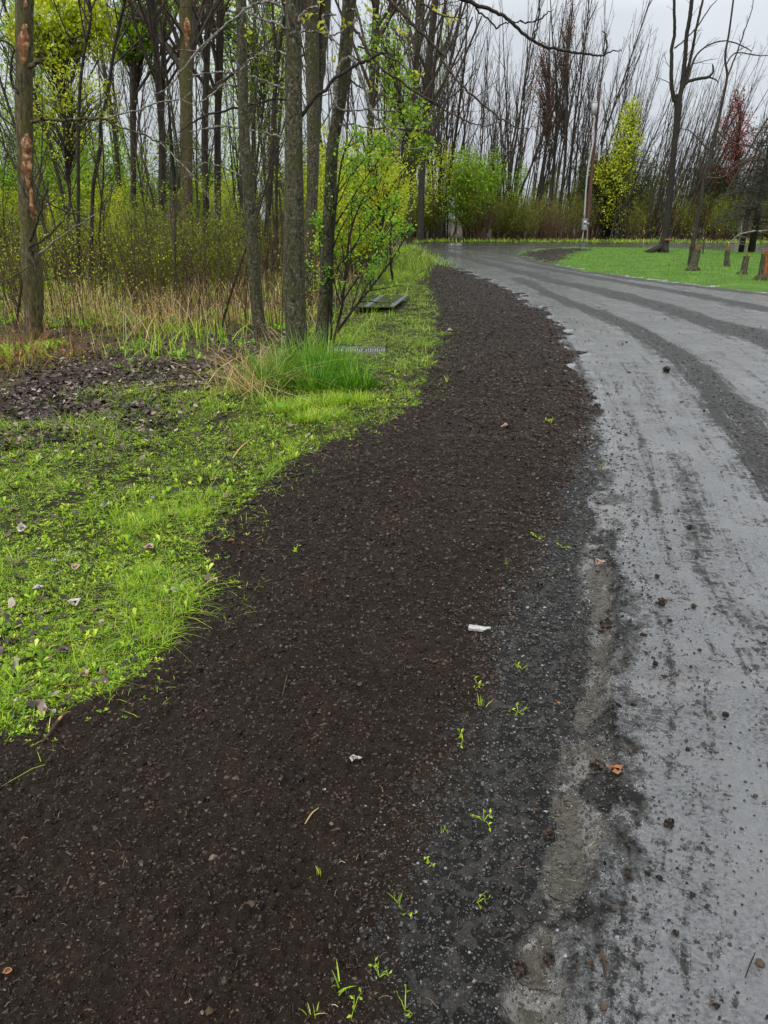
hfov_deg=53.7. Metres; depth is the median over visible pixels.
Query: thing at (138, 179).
shrub
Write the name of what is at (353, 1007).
seedling
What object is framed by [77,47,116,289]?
sapling
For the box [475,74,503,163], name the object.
bare tree
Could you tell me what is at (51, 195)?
shrub
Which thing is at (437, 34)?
bare tree
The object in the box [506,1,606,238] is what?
bare tree
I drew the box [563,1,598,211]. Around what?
bare tree
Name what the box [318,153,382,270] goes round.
shrub
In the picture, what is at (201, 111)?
woodland tree
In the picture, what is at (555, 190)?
shrub
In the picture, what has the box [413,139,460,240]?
leafing tree
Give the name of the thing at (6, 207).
shrub
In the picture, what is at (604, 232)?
bare tree
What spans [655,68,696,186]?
bare tree
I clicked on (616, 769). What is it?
fallen leaf
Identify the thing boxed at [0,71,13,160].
woodland tree
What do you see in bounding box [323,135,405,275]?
shrub
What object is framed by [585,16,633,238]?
bare tree
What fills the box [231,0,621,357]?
leaning tree
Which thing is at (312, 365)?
grass tuft
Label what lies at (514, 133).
bare tree
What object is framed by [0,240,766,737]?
grass verge
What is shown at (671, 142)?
bare tree
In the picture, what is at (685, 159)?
bare tree
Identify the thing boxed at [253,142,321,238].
shrub
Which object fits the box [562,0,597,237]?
bare tree
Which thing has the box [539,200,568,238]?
shrub
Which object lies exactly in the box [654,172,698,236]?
shrub
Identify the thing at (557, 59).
bare tree
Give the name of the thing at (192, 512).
grass tuft
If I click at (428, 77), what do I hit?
thin tree
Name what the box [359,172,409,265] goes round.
shrub
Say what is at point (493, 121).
bare tree
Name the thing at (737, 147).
red budded tree
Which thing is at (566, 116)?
bare tree
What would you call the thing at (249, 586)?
mud clod
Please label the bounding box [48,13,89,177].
woodland tree
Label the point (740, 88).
bare tree
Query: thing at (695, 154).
bare tree
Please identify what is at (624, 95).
bare tree
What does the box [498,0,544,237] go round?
bare tree
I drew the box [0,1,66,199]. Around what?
woodland tree
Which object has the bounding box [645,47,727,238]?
bare tree
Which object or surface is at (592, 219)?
shrub
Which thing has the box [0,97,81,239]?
shrub
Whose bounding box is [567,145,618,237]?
shrub
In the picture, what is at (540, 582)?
stone
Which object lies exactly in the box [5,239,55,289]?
shrub
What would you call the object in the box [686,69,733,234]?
bare tree
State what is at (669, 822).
mud clod
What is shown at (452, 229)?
ground
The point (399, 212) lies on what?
shrub
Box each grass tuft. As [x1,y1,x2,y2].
[78,318,426,422]
[171,500,212,520]
[244,387,378,424]
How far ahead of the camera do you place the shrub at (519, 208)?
52.27 m
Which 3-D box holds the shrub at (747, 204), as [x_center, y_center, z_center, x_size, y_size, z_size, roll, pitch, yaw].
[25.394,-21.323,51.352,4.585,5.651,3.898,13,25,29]
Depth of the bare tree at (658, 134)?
53.26 m
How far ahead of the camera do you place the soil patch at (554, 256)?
32.78 m
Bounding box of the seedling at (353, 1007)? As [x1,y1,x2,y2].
[347,987,362,1018]
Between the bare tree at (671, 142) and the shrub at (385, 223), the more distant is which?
the bare tree at (671, 142)
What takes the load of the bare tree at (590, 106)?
on the forest floor
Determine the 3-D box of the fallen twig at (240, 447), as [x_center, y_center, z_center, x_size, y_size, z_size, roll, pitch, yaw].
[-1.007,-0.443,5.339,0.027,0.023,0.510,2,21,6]
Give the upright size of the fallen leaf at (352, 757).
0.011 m
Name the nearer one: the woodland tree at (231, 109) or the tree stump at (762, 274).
the tree stump at (762, 274)
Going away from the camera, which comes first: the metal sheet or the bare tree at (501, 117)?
the metal sheet
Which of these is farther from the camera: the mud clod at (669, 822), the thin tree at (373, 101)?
the thin tree at (373, 101)
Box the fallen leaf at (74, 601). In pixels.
[66,598,80,604]
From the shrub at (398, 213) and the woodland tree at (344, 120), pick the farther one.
the woodland tree at (344, 120)
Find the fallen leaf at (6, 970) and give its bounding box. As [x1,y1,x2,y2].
[2,967,11,973]
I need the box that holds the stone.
[536,579,544,585]
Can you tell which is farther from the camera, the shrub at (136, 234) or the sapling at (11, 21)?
the shrub at (136, 234)
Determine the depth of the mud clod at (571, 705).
2.60 m
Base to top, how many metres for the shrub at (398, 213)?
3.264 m
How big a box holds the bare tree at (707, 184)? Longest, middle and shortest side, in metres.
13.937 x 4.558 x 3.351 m
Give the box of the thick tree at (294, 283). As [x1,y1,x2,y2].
[201,0,385,362]
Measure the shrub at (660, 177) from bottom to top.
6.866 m
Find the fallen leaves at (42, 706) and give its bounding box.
[0,304,446,715]
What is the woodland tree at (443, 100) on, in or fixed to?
on the forest floor
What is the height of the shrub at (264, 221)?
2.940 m
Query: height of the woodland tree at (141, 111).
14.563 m
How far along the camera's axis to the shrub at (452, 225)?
52.67 m
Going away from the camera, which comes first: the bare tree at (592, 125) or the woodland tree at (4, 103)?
the woodland tree at (4, 103)
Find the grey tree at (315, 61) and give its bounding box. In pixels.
[301,0,335,304]
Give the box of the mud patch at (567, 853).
[544,744,606,901]
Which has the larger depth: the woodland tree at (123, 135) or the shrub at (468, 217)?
the shrub at (468, 217)
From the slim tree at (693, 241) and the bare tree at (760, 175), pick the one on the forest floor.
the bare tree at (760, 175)
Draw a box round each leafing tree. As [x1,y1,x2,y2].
[0,0,119,282]
[33,57,125,288]
[106,0,178,230]
[197,0,284,245]
[320,119,416,291]
[356,10,436,281]
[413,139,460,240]
[588,95,645,238]
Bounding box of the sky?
[0,0,767,218]
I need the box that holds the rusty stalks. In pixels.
[0,310,150,382]
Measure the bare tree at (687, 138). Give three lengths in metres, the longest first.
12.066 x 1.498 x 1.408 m
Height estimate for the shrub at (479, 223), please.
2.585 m
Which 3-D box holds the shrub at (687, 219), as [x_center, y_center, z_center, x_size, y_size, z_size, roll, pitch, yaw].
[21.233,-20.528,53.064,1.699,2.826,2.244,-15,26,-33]
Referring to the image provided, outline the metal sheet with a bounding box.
[353,294,407,307]
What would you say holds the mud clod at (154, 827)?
on the soil bed
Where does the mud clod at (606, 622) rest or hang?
on the gravel shoulder
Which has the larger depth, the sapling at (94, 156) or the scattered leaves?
the sapling at (94, 156)
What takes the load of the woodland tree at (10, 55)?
on the forest floor
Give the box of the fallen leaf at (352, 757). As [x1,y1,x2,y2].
[349,754,361,760]
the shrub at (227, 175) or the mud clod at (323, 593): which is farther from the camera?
the shrub at (227, 175)
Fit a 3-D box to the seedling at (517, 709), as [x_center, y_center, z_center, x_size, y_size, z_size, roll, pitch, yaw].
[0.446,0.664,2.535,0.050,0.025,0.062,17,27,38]
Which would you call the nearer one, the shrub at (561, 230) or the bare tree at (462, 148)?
the shrub at (561, 230)
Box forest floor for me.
[0,233,767,413]
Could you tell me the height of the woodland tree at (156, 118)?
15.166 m
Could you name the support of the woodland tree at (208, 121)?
on the forest floor
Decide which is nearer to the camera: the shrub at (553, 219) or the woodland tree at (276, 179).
the woodland tree at (276, 179)
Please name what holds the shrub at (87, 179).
on the forest floor
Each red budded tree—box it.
[527,12,554,238]
[543,0,578,236]
[709,86,763,237]
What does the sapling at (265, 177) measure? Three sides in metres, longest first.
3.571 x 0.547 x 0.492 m
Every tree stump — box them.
[685,245,701,270]
[723,246,729,266]
[736,252,749,274]
[753,247,767,280]
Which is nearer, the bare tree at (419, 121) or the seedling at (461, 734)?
the seedling at (461, 734)
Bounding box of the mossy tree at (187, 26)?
[106,0,229,279]
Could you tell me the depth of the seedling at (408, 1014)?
1.60 m
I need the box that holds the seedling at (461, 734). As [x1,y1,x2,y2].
[457,728,463,747]
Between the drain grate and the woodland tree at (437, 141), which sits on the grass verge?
the drain grate
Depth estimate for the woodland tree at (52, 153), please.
20.16 m
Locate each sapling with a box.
[0,28,70,277]
[0,109,19,299]
[0,132,78,293]
[4,0,46,197]
[15,17,79,326]
[70,0,129,296]
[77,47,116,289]
[108,10,156,293]
[116,57,182,293]
[155,33,212,317]
[220,0,319,328]
[224,60,284,280]
[240,0,267,286]
[242,104,284,293]
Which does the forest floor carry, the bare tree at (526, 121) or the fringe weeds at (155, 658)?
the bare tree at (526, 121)
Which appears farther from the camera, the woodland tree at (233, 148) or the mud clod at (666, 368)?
the woodland tree at (233, 148)
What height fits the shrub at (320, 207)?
3.624 m
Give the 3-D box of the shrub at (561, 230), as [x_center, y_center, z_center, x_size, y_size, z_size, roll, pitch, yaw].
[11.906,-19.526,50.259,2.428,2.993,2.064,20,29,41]
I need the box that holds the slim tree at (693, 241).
[681,0,767,264]
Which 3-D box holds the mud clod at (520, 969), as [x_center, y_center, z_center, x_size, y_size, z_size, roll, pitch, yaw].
[0.301,1.016,1.689,0.038,0.031,0.037,0,21,0]
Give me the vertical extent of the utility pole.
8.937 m
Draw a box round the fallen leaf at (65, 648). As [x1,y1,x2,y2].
[55,645,71,652]
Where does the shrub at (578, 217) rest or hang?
on the forest floor
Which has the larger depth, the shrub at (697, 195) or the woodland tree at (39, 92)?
the shrub at (697, 195)
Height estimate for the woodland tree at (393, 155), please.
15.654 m
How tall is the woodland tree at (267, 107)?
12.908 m
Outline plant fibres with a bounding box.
[4,331,626,1023]
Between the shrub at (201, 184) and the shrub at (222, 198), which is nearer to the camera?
the shrub at (222, 198)
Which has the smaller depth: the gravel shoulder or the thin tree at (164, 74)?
the gravel shoulder
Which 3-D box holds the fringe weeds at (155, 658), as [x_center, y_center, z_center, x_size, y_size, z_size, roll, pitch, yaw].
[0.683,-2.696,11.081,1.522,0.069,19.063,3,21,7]
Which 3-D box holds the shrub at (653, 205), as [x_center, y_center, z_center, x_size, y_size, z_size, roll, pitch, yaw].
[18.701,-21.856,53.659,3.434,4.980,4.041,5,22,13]
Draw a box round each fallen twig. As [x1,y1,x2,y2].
[19,657,37,662]
[42,712,69,741]
[55,684,104,690]
[152,594,185,599]
[232,438,251,457]
[600,948,606,977]
[745,952,755,977]
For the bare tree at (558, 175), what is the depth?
60.16 m
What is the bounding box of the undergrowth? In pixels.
[0,191,766,334]
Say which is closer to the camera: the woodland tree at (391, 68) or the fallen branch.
the fallen branch
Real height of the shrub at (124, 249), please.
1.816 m
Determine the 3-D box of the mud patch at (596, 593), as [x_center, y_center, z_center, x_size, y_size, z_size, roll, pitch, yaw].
[1.079,0.252,3.700,0.460,0.001,1.320,11,24,27]
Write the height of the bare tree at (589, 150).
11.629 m
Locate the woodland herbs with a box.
[0,255,377,367]
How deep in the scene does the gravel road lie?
3.19 m
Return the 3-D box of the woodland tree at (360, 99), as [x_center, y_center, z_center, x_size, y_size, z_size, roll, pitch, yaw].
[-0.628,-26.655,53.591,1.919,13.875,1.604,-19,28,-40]
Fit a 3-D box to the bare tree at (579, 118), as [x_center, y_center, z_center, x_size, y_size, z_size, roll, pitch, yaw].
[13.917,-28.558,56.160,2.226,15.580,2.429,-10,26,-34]
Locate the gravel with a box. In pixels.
[294,262,767,1023]
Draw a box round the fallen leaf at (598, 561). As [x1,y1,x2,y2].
[596,558,605,563]
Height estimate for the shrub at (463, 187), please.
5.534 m
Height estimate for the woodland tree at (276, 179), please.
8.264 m
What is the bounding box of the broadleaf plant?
[270,402,287,412]
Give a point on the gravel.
(558, 792)
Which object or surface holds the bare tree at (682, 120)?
on the forest floor
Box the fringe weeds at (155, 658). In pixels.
[0,298,481,747]
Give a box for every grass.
[0,249,479,345]
[0,252,443,366]
[2,289,478,785]
[360,237,767,278]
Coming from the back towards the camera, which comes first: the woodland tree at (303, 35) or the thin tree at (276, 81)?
the woodland tree at (303, 35)
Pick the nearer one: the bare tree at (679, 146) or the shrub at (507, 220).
the shrub at (507, 220)
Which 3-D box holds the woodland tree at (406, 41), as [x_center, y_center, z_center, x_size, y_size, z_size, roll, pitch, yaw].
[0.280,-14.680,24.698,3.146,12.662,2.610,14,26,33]
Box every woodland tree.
[0,0,52,164]
[0,0,57,279]
[0,0,71,160]
[0,0,93,257]
[0,1,39,234]
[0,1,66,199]
[0,61,34,151]
[0,67,37,243]
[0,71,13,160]
[0,85,13,180]
[0,125,16,249]
[5,7,62,222]
[9,1,54,150]
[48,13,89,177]
[57,3,123,220]
[72,37,106,157]
[77,62,95,149]
[86,41,124,172]
[96,0,128,164]
[96,0,150,159]
[113,51,160,159]
[120,0,167,286]
[125,26,179,215]
[139,64,179,182]
[148,44,179,170]
[148,57,226,256]
[149,75,179,151]
[166,14,179,117]
[172,7,204,75]
[177,32,225,193]
[193,7,235,176]
[193,46,210,237]
[194,63,225,150]
[200,0,257,214]
[209,41,250,230]
[212,12,250,194]
[223,12,237,105]
[224,0,306,276]
[225,0,284,243]
[230,0,284,201]
[231,65,273,203]
[246,2,260,231]
[249,0,259,247]
[250,7,284,224]
[257,7,306,165]
[262,5,303,194]
[264,0,284,216]
[274,12,355,166]
[321,1,337,138]
[322,61,344,157]
[325,5,355,158]
[328,19,349,172]
[329,3,361,157]
[334,0,428,257]
[340,51,353,158]
[348,71,403,163]
[351,0,402,241]
[352,26,387,152]
[354,0,419,250]
[360,26,379,141]
[375,38,398,167]
[380,14,406,171]
[383,2,409,245]
[397,4,436,234]
[408,19,453,233]
[418,31,449,239]
[421,31,439,240]
[435,46,457,192]
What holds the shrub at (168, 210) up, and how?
on the forest floor
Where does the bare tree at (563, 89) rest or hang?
on the forest floor
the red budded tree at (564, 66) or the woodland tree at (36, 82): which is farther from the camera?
the red budded tree at (564, 66)
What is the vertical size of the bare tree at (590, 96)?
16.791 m
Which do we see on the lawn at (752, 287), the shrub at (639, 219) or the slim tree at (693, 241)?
the slim tree at (693, 241)
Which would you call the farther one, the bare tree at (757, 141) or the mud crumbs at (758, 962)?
the bare tree at (757, 141)
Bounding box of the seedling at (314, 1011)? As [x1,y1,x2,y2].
[299,1002,327,1017]
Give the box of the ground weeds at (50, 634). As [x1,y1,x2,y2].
[0,285,451,734]
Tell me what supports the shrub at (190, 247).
on the forest floor
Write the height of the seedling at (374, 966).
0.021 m
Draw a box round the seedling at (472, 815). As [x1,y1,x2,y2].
[470,808,491,831]
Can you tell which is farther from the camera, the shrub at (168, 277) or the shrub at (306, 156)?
the shrub at (306, 156)
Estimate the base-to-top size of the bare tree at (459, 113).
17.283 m
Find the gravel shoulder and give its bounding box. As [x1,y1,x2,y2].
[392,423,630,1023]
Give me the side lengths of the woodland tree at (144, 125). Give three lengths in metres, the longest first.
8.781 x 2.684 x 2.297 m
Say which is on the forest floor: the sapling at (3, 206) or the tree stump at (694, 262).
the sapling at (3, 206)
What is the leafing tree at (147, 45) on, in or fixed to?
on the forest floor
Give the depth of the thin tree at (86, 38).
14.36 m
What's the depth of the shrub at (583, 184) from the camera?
53.41 m
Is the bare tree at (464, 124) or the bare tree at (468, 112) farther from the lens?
the bare tree at (468, 112)
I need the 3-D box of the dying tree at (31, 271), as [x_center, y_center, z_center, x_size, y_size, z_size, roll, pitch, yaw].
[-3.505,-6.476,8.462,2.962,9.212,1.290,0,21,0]
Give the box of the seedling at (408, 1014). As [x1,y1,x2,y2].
[396,984,411,1017]
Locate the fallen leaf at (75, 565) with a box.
[71,564,79,569]
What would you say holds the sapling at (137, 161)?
on the forest floor
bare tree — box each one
[395,9,452,237]
[396,20,459,236]
[398,0,463,236]
[403,0,468,236]
[419,2,443,100]
[420,6,460,234]
[430,35,464,233]
[432,34,448,236]
[436,6,469,236]
[437,39,504,209]
[441,4,467,238]
[442,0,493,238]
[454,2,486,233]
[454,46,478,234]
[456,0,479,237]
[467,22,493,169]
[469,55,492,163]
[470,3,497,230]
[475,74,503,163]
[476,41,506,237]
[477,20,532,235]
[477,54,516,232]
[481,35,514,232]
[483,63,520,164]
[488,0,553,238]
[489,63,519,184]
[492,3,544,236]
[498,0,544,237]
[498,12,557,232]
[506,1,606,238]
[511,23,573,236]
[515,50,533,175]
[520,13,568,234]
[526,76,574,237]
[532,0,584,229]
[536,0,568,195]
[544,41,567,203]
[546,0,587,238]
[548,63,597,203]
[553,23,608,237]
[554,3,590,202]
[554,4,593,236]
[556,1,575,231]
[556,50,616,238]
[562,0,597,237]
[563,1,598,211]
[569,55,605,231]
[570,2,612,235]
[570,11,614,178]
[570,35,598,200]
[576,38,597,234]
[577,0,652,235]
[579,61,617,170]
[581,37,624,234]
[583,1,656,238]
[584,0,612,234]
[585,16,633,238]
[601,28,656,157]
[602,87,655,238]
[606,66,632,164]
[608,52,665,228]
[609,57,702,239]
[610,44,663,225]
[612,51,694,236]
[619,29,657,236]
[636,62,702,233]
[640,68,715,233]
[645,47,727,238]
[652,86,708,233]
[653,65,724,238]
[653,119,672,165]
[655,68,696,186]
[665,73,694,198]
[670,73,751,234]
[671,22,767,237]
[671,105,717,234]
[672,86,721,212]
[674,76,761,237]
[676,93,705,186]
[677,87,738,238]
[678,41,744,238]
[682,70,724,235]
[686,61,763,235]
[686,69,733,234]
[686,105,715,197]
[693,39,757,229]
[708,47,764,235]
[709,81,767,239]
[723,102,767,235]
[749,135,767,219]
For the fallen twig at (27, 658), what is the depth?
2.82 m
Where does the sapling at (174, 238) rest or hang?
on the forest floor
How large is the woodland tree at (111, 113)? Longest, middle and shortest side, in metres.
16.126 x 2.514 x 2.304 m
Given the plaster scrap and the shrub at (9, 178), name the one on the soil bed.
the plaster scrap
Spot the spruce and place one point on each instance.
(759, 182)
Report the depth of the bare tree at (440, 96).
48.99 m
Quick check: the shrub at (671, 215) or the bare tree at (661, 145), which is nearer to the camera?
the shrub at (671, 215)
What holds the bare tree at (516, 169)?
on the forest floor
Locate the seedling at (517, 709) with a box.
[509,702,526,714]
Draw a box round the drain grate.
[328,347,384,353]
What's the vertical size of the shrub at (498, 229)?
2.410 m
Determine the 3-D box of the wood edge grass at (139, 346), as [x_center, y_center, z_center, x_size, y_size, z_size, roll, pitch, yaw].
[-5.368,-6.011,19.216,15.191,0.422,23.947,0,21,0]
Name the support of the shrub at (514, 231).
on the forest floor
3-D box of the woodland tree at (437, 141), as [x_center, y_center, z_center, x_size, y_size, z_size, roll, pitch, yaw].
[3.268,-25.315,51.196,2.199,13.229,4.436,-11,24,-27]
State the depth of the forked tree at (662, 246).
31.66 m
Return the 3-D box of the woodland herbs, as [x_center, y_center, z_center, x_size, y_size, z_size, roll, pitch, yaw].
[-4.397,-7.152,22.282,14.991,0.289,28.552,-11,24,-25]
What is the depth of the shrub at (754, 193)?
55.66 m
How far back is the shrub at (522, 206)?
52.90 m
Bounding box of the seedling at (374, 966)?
[368,957,391,977]
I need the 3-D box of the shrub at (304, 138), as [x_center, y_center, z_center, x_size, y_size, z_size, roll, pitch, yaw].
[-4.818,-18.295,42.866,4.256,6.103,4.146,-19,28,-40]
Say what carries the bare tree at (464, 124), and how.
on the forest floor
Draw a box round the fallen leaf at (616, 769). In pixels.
[608,765,622,773]
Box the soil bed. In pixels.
[0,266,603,1023]
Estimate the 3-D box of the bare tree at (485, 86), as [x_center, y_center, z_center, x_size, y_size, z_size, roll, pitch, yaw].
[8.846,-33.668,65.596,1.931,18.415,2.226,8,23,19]
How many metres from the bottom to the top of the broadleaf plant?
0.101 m
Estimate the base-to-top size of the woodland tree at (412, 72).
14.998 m
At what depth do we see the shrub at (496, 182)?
51.23 m
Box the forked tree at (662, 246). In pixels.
[644,0,750,252]
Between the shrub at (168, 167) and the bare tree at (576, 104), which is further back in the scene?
the bare tree at (576, 104)
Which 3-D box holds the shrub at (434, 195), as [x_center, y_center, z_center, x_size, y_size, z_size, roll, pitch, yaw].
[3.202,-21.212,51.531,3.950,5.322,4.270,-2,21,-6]
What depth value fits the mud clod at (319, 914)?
1.78 m
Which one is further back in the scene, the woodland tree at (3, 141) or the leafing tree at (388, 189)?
the woodland tree at (3, 141)
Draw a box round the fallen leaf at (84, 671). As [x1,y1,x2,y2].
[77,668,88,676]
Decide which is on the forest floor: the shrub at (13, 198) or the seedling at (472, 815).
the shrub at (13, 198)
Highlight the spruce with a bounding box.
[707,123,767,251]
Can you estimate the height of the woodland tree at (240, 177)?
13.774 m
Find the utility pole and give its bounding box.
[581,90,600,240]
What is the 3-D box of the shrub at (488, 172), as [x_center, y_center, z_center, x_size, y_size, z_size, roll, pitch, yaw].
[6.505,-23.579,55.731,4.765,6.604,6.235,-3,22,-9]
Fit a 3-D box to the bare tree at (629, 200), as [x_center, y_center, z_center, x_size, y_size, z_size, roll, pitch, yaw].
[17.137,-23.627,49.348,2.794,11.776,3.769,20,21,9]
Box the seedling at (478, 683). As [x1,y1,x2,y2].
[473,676,483,687]
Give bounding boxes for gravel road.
[411,242,767,1023]
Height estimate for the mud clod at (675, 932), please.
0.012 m
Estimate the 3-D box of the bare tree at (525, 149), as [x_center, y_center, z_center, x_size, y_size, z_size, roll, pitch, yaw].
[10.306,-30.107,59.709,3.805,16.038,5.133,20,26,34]
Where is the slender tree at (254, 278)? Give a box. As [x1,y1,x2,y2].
[155,0,269,348]
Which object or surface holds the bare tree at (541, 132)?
on the forest floor
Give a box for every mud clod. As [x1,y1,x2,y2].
[148,824,157,831]
[246,584,252,589]
[315,910,324,919]
[320,591,326,596]
[502,883,511,891]
[512,958,528,976]
[542,828,553,839]
[543,952,554,965]
[567,702,574,708]
[589,757,605,770]
[599,617,611,627]
[624,871,630,877]
[658,597,666,604]
[663,366,669,370]
[664,817,674,827]
[671,929,678,936]
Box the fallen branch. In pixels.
[728,224,767,246]
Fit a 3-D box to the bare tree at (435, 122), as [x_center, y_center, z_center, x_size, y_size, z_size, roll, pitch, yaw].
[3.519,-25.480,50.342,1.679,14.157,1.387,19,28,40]
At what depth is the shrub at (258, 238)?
18.57 m
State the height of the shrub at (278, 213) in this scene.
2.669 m
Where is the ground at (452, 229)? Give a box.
[75,219,749,232]
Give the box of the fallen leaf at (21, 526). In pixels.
[17,522,29,531]
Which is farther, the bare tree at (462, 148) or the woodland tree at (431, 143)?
the bare tree at (462, 148)
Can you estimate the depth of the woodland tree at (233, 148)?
26.74 m
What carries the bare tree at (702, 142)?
on the forest floor
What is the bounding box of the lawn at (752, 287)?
[514,247,767,292]
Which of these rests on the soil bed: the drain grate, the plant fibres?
the plant fibres
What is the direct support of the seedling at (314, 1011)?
on the soil bed
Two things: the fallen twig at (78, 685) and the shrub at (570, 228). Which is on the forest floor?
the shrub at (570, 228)
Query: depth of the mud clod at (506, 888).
1.87 m
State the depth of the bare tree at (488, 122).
52.78 m
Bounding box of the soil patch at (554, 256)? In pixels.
[523,248,592,262]
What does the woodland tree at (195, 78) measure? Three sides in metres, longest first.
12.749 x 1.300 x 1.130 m
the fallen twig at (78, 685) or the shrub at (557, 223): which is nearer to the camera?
the fallen twig at (78, 685)
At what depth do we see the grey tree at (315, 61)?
12.80 m
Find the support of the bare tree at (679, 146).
on the forest floor
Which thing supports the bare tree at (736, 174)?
on the forest floor
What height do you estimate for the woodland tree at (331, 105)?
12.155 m
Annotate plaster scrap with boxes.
[468,624,490,631]
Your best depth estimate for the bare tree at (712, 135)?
55.73 m
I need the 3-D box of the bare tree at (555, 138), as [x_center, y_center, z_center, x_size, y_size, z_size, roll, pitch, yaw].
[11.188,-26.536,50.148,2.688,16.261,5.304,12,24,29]
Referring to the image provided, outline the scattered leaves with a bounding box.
[0,314,376,496]
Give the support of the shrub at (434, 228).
on the forest floor
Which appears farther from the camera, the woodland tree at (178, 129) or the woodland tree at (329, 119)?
the woodland tree at (178, 129)
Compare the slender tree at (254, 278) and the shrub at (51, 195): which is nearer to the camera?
the slender tree at (254, 278)
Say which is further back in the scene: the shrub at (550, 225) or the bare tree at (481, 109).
the bare tree at (481, 109)
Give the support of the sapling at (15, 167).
on the forest floor
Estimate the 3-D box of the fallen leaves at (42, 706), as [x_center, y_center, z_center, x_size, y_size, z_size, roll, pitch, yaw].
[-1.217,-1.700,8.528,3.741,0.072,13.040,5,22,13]
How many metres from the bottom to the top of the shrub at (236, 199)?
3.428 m
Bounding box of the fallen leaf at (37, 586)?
[32,584,45,588]
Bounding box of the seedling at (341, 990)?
[331,959,352,995]
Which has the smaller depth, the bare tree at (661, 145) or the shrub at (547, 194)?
the shrub at (547, 194)
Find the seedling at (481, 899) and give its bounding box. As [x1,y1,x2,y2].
[476,891,490,909]
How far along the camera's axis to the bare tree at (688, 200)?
52.51 m
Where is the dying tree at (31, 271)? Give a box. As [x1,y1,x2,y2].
[0,0,221,339]
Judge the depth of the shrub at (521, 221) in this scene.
51.17 m
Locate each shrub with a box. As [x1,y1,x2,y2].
[0,96,177,259]
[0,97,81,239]
[0,123,59,223]
[0,142,50,238]
[0,172,20,256]
[0,186,19,247]
[0,193,56,312]
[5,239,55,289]
[7,180,75,259]
[8,239,20,285]
[11,190,64,265]
[13,172,83,237]
[14,224,53,277]
[16,166,66,236]
[34,143,97,246]
[43,190,98,282]
[56,163,129,274]
[63,150,182,277]
[71,132,154,251]
[81,192,146,281]
[82,201,164,305]
[93,200,145,290]
[101,157,158,215]
[104,193,171,290]
[114,160,167,213]
[118,190,194,295]
[130,202,224,303]
[131,186,205,283]
[148,183,228,295]
[153,137,211,229]
[155,194,193,240]
[156,134,224,220]
[156,172,259,301]
[167,161,222,222]
[167,196,233,242]
[177,123,261,234]
[177,215,214,274]
[193,165,243,230]
[201,185,261,222]
[204,186,279,277]
[223,207,278,278]
[240,178,283,261]
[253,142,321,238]
[258,131,326,206]
[258,151,321,230]
[271,184,317,246]
[283,239,358,299]
[284,141,326,178]
[304,121,400,283]
[304,124,416,342]
[318,151,404,268]
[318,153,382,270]
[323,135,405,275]
[344,139,430,270]
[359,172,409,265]
[379,186,416,258]
[380,166,412,254]
[397,164,442,236]
[399,184,424,239]
[406,159,462,237]
[407,183,442,239]
[424,200,446,240]
[424,203,449,238]
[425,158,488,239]
[437,188,461,238]
[442,140,506,237]
[442,142,530,238]
[444,157,483,236]
[446,138,513,237]
[447,182,496,239]
[454,190,488,238]
[462,191,501,239]
[468,201,490,237]
[471,181,514,239]
[486,157,529,235]
[486,185,521,239]
[487,202,505,239]
[488,199,518,239]
[492,196,521,239]
[497,184,535,238]
[498,188,531,239]
[498,198,524,239]
[501,193,534,237]
[503,187,537,235]
[509,202,530,239]
[516,195,543,238]
[520,180,548,237]
[522,197,544,239]
[525,184,558,238]
[528,200,552,239]
[530,180,572,235]
[532,194,557,238]
[536,167,581,236]
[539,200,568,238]
[539,204,564,236]
[541,199,570,239]
[544,171,587,236]
[547,204,569,239]
[548,193,578,239]
[553,189,593,239]
[564,194,601,239]
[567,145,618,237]
[567,152,604,235]
[573,172,620,238]
[575,162,623,238]
[576,192,601,238]
[579,148,647,237]
[587,142,660,238]
[618,196,649,239]
[622,191,653,238]
[623,149,668,234]
[628,166,672,238]
[628,188,660,238]
[635,169,664,238]
[652,185,687,235]
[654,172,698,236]
[663,163,728,237]
[671,191,703,238]
[672,184,701,237]
[674,196,696,238]
[677,156,712,235]
[687,147,744,237]
[689,192,712,237]
[701,194,738,239]
[701,201,725,238]
[703,157,767,233]
[708,195,743,238]
[709,188,757,238]
[710,192,745,239]
[710,200,732,239]
[730,162,767,239]
[741,156,767,230]
[749,201,767,238]
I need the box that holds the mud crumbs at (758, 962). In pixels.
[530,304,767,1021]
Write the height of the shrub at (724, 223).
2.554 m
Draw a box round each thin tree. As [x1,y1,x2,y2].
[51,0,95,293]
[89,0,228,292]
[95,0,177,250]
[107,0,235,195]
[128,0,178,238]
[141,0,281,274]
[146,0,235,265]
[230,0,331,278]
[330,0,443,262]
[382,0,502,241]
[385,0,476,243]
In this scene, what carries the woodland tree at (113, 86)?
on the forest floor
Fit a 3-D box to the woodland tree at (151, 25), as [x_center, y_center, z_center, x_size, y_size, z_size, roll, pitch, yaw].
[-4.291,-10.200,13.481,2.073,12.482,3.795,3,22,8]

